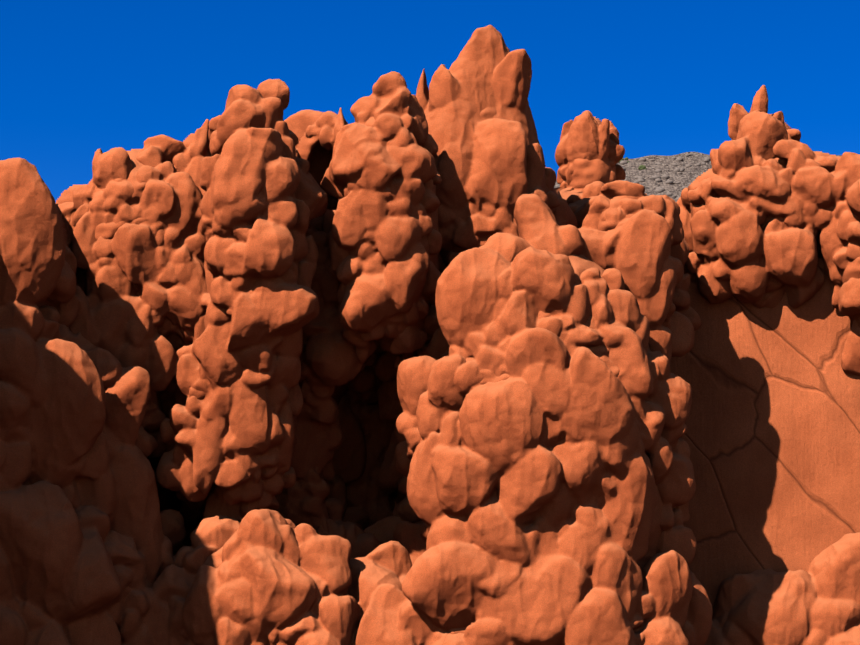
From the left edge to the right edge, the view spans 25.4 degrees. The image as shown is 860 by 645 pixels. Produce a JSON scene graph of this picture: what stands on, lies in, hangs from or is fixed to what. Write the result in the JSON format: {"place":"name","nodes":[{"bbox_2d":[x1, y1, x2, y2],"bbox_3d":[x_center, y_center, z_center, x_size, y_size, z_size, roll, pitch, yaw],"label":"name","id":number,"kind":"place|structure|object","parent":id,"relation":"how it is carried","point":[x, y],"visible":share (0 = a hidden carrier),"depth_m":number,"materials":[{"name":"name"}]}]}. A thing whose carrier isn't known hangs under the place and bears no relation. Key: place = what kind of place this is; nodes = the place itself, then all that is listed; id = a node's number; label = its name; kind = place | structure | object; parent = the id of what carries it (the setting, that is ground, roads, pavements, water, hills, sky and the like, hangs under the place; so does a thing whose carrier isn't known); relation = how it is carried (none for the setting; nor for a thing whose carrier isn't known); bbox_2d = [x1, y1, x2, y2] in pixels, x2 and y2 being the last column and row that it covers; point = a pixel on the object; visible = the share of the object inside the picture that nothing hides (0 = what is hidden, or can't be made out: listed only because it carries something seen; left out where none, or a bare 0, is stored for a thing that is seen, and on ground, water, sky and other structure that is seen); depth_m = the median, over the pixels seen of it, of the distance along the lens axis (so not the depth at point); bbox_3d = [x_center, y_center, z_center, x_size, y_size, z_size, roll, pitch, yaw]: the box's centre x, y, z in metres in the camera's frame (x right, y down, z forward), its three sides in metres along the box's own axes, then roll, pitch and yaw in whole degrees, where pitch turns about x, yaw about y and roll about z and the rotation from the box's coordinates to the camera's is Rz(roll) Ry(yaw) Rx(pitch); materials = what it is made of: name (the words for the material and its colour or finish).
{"place":"outdoors","nodes":[
{"label":"outdoors","id":0,"kind":"place"},
{"bbox_2d":[0,0,859,201],"label":"sky","id":1,"kind":"structure","parent":0,"point":[78,78],"materials":[{"name":"blue"}]},
{"bbox_2d":[22,102,859,633],"bbox_3d":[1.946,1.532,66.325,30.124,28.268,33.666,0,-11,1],"label":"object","id":2,"kind":"object","parent":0,"point":[586,172],"depth_m":54.47,"materials":[{"name":"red stone"}]},
{"bbox_2d":[0,25,859,644],"bbox_3d":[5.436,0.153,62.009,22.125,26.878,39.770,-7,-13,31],"label":"cliff boulders","id":3,"kind":"object","parent":2,"relation":"on","point":[526,493],"visible":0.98,"depth_m":52.45,"materials":[{"name":"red stone"}]},
{"bbox_2d":[670,258,859,608],"bbox_3d":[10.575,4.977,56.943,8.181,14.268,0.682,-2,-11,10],"label":"cliff slab","id":4,"kind":"structure","parent":2,"relation":"on","point":[771,436],"depth_m":57.29,"materials":[{"name":"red stone"}]},
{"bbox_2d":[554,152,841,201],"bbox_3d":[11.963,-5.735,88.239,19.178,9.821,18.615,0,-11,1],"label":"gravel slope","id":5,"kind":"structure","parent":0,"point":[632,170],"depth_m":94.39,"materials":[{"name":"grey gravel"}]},
{"bbox_2d":[619,157,646,169],"bbox_3d":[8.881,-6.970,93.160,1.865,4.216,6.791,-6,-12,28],"label":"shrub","id":6,"kind":"object","parent":5,"relation":"on","point":[641,167],"visible":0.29,"depth_m":94.80,"materials":[{"name":"green plant"}]},
{"bbox_2d":[620,153,710,200],"bbox_3d":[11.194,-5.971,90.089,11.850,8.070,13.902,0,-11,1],"label":"gravel stones","id":7,"kind":"object","parent":5,"relation":"on","point":[659,189],"visible":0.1,"depth_m":93.79,"materials":[{"name":"grey stone"}]}
]}

